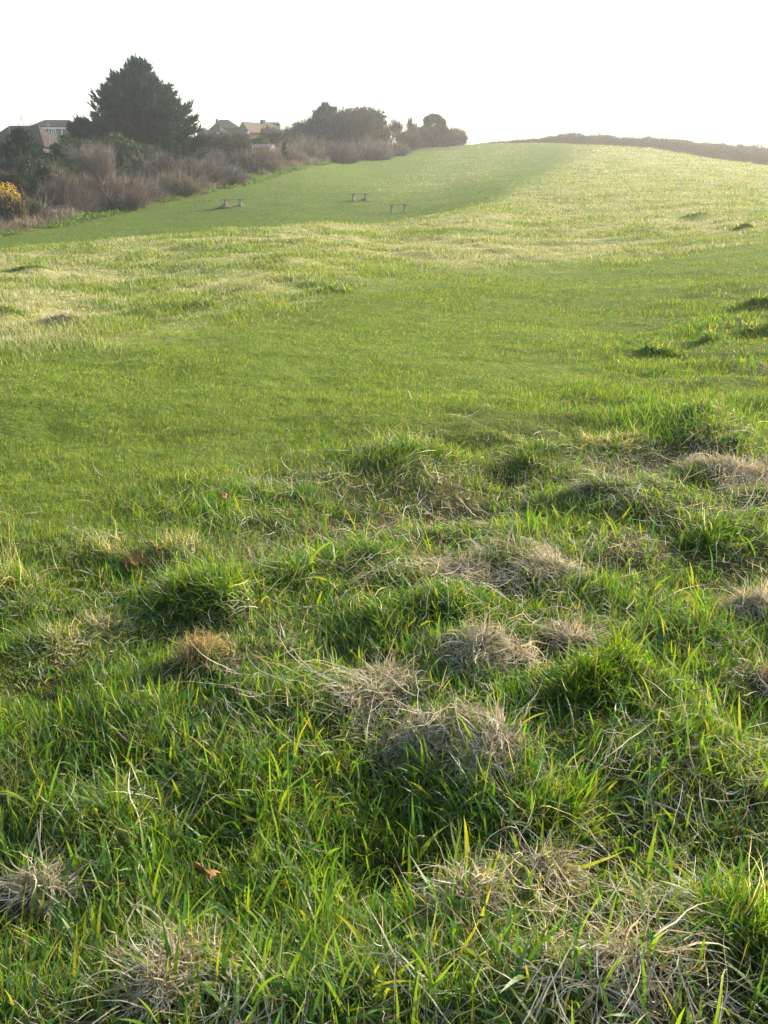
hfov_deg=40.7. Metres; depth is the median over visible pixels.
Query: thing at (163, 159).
bramble bush
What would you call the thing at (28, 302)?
dry grass
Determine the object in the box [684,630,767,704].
straw tussock
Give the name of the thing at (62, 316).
straw tussock
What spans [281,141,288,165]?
conifer
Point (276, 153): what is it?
bramble bush
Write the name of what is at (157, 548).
dead leaf
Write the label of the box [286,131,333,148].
bramble bush
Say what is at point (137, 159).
bare tree
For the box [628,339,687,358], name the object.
grass tussock
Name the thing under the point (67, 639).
grass tussock
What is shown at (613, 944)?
straw tussock
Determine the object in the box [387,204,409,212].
bench
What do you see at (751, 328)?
grass tussock
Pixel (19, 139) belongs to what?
conifer
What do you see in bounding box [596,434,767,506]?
straw tussock
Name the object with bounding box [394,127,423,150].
hazy bush
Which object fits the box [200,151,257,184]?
bramble bush
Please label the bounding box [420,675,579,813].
straw tussock
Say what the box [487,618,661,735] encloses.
grass tussock
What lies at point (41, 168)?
evergreen bush
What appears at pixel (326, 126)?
tree
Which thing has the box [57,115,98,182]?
conifer
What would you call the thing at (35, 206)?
bramble bush
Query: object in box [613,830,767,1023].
grass tussock
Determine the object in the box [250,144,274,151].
shed
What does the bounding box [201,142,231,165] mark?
bramble bush
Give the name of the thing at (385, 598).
grass tussock
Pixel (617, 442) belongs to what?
grass tussock
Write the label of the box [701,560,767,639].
straw tussock
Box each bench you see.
[219,199,244,206]
[349,193,371,200]
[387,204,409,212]
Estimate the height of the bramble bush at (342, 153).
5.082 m
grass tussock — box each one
[0,299,40,319]
[0,511,77,618]
[0,584,174,685]
[3,262,51,272]
[13,505,271,599]
[89,551,307,635]
[184,293,228,309]
[204,471,377,528]
[237,568,583,665]
[241,513,437,589]
[250,282,358,296]
[364,428,497,479]
[471,732,663,890]
[474,429,567,480]
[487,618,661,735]
[519,421,696,470]
[609,488,767,576]
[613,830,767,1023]
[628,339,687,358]
[658,392,747,425]
[671,325,741,345]
[673,211,728,220]
[714,290,767,313]
[726,221,760,230]
[727,319,767,338]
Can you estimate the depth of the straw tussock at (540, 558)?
4.56 m
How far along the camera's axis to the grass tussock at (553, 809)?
2.79 m
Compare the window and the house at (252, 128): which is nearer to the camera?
the window
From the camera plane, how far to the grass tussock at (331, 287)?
17.28 m
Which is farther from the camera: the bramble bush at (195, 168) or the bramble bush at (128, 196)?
the bramble bush at (195, 168)
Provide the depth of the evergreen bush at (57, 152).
87.31 m
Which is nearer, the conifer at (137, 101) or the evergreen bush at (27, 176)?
the evergreen bush at (27, 176)
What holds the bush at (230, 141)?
on the ground at (218, 211)
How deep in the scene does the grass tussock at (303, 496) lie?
5.65 m
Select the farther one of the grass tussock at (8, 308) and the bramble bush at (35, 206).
the bramble bush at (35, 206)
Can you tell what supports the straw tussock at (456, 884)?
on the ground at (218, 211)
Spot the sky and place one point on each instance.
(496, 70)
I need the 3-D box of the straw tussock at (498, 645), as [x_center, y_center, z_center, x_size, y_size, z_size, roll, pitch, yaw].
[0.461,0.453,3.703,0.816,0.345,0.724,0,17,0]
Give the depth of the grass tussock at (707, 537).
5.08 m
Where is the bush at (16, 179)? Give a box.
[0,167,32,214]
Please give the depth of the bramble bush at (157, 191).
83.47 m
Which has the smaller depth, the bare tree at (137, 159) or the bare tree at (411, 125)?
the bare tree at (137, 159)
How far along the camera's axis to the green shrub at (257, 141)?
124.20 m
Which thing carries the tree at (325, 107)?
on the ground at (218, 211)
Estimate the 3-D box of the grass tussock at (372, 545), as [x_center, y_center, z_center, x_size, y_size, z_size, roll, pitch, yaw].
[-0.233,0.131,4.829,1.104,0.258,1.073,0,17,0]
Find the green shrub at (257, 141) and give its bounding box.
[246,134,272,152]
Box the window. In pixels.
[51,129,56,136]
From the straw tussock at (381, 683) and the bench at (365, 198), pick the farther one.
the bench at (365, 198)
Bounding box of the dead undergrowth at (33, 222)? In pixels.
[0,153,333,232]
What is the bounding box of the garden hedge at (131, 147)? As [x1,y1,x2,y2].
[63,131,158,185]
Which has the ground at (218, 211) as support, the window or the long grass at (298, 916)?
the long grass at (298, 916)
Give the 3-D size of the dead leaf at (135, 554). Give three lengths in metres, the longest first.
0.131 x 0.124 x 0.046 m
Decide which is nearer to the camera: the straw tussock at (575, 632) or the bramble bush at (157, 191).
the straw tussock at (575, 632)
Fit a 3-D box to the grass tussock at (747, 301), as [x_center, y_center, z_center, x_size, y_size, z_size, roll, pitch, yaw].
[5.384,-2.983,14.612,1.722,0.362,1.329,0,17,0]
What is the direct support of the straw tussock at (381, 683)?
on the ground at (218, 211)
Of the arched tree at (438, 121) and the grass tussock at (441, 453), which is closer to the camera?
the grass tussock at (441, 453)
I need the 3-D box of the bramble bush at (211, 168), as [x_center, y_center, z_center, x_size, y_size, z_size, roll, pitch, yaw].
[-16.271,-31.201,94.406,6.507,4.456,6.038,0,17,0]
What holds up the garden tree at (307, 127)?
on the ground at (218, 211)
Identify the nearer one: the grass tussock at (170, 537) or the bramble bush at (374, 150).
the grass tussock at (170, 537)
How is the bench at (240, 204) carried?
on the ground at (218, 211)
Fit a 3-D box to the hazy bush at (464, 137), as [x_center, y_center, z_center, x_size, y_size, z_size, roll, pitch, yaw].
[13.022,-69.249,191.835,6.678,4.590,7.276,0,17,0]
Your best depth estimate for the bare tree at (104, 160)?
75.64 m
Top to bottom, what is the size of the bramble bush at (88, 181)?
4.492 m
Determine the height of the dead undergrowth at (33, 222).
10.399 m
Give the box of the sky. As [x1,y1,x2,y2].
[0,0,767,160]
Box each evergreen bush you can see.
[0,151,41,214]
[30,158,59,197]
[44,141,79,183]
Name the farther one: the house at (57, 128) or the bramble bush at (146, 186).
the house at (57, 128)
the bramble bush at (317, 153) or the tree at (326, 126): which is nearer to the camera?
the bramble bush at (317, 153)
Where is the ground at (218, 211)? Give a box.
[0,143,767,1023]
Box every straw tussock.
[0,806,108,932]
[6,892,274,1023]
[11,309,91,326]
[159,618,275,680]
[184,626,530,744]
[305,667,504,793]
[338,514,663,627]
[380,819,602,937]
[400,601,646,699]
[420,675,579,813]
[464,813,605,906]
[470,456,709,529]
[517,597,623,658]
[534,877,760,1023]
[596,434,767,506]
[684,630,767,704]
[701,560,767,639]
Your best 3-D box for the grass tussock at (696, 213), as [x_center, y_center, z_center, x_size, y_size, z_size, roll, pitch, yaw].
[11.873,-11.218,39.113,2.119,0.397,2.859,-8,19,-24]
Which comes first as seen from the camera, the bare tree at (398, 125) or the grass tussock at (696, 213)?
the grass tussock at (696, 213)
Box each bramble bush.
[16,186,58,221]
[28,164,109,215]
[34,158,87,196]
[62,167,118,203]
[85,166,153,209]
[110,163,158,202]
[122,172,173,201]
[132,138,190,183]
[137,164,205,195]
[165,144,217,189]
[182,150,230,184]
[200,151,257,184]
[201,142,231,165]
[217,139,285,172]
[248,136,290,167]
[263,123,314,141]
[268,137,316,164]
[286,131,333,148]
[288,138,329,161]
[321,136,364,162]
[342,128,398,160]
[384,139,417,155]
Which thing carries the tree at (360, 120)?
on the ground at (218, 211)
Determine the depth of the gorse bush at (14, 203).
67.50 m
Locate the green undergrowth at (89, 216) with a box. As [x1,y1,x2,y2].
[0,161,331,236]
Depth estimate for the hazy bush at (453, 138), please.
186.54 m
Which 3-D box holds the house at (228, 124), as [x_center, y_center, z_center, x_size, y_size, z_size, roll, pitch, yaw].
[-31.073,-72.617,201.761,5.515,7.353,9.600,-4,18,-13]
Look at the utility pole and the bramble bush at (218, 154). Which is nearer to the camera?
the bramble bush at (218, 154)
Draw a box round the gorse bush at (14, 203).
[0,181,31,221]
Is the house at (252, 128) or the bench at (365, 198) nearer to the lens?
the bench at (365, 198)
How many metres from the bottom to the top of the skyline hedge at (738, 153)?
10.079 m
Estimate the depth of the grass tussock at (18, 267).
23.32 m
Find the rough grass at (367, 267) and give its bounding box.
[0,143,767,369]
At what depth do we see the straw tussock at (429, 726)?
3.20 m
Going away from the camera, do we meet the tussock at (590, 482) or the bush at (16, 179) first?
the tussock at (590, 482)
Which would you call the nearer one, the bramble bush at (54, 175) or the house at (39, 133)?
the bramble bush at (54, 175)
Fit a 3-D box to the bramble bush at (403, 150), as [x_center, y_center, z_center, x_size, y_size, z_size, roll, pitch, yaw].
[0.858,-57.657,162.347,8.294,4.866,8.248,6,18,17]
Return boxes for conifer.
[0,123,67,201]
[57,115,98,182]
[72,52,212,172]
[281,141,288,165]
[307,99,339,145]
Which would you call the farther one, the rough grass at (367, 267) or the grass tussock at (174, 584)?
the rough grass at (367, 267)
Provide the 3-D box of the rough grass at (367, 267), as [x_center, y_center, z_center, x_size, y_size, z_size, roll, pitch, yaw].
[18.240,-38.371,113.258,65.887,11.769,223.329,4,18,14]
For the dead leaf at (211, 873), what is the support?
on the ground at (218, 211)
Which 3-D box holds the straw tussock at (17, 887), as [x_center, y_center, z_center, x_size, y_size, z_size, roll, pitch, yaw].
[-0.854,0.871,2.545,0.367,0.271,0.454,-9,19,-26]
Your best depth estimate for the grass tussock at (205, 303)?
15.29 m
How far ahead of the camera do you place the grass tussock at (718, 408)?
7.48 m
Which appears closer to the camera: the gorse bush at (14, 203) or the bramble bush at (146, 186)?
the gorse bush at (14, 203)
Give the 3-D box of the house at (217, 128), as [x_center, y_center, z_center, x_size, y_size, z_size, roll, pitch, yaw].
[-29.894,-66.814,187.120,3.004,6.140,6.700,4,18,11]
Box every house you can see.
[0,126,64,155]
[31,120,71,139]
[204,124,228,136]
[209,119,238,134]
[236,119,278,139]
[266,116,280,129]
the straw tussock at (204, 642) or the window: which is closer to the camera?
the straw tussock at (204, 642)
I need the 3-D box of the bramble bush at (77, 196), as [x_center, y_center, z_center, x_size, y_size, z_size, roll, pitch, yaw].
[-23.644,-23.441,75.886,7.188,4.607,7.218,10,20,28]
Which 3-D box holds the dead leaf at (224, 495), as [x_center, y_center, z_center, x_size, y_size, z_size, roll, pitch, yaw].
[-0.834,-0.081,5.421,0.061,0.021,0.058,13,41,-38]
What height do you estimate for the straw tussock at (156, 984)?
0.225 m
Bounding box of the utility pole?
[47,122,50,152]
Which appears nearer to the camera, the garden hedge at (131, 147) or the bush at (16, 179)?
the bush at (16, 179)
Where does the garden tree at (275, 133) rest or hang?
on the ground at (218, 211)
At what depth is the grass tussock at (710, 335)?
11.89 m
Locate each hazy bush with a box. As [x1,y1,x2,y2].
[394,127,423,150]
[408,121,447,146]
[440,125,465,145]
[446,126,469,145]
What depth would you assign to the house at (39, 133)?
135.53 m
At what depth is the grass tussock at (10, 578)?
4.28 m
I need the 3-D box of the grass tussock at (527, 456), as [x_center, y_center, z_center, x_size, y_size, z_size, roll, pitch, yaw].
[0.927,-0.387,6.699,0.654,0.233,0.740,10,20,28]
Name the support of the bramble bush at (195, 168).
on the ground at (218, 211)
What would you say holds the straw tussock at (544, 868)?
on the ground at (218, 211)
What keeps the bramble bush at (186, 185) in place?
on the ground at (218, 211)
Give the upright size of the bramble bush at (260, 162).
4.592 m
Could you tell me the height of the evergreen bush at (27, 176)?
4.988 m
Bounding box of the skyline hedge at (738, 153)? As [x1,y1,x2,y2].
[475,130,767,164]
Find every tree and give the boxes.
[17,112,37,130]
[61,137,129,211]
[123,151,150,175]
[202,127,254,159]
[258,123,297,146]
[283,116,318,142]
[313,111,353,145]
[331,101,384,144]
[353,102,396,142]
[388,117,404,136]
[405,116,423,138]
[419,113,449,146]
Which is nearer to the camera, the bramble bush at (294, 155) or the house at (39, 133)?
the bramble bush at (294, 155)
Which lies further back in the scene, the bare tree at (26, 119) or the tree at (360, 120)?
the tree at (360, 120)
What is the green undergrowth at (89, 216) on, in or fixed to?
on the ground at (218, 211)
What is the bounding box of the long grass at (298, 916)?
[0,270,767,1023]
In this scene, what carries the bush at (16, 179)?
on the ground at (218, 211)
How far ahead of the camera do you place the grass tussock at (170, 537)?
4.76 m
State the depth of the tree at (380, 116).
160.13 m
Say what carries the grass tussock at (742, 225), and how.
on the ground at (218, 211)
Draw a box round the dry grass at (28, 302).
[0,142,767,1023]
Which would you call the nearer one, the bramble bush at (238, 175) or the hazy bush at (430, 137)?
the bramble bush at (238, 175)
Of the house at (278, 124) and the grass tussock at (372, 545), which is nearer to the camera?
the grass tussock at (372, 545)
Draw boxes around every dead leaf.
[120,549,150,565]
[148,540,166,550]
[194,862,220,880]
[219,491,229,498]
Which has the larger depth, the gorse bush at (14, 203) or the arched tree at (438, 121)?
the arched tree at (438, 121)

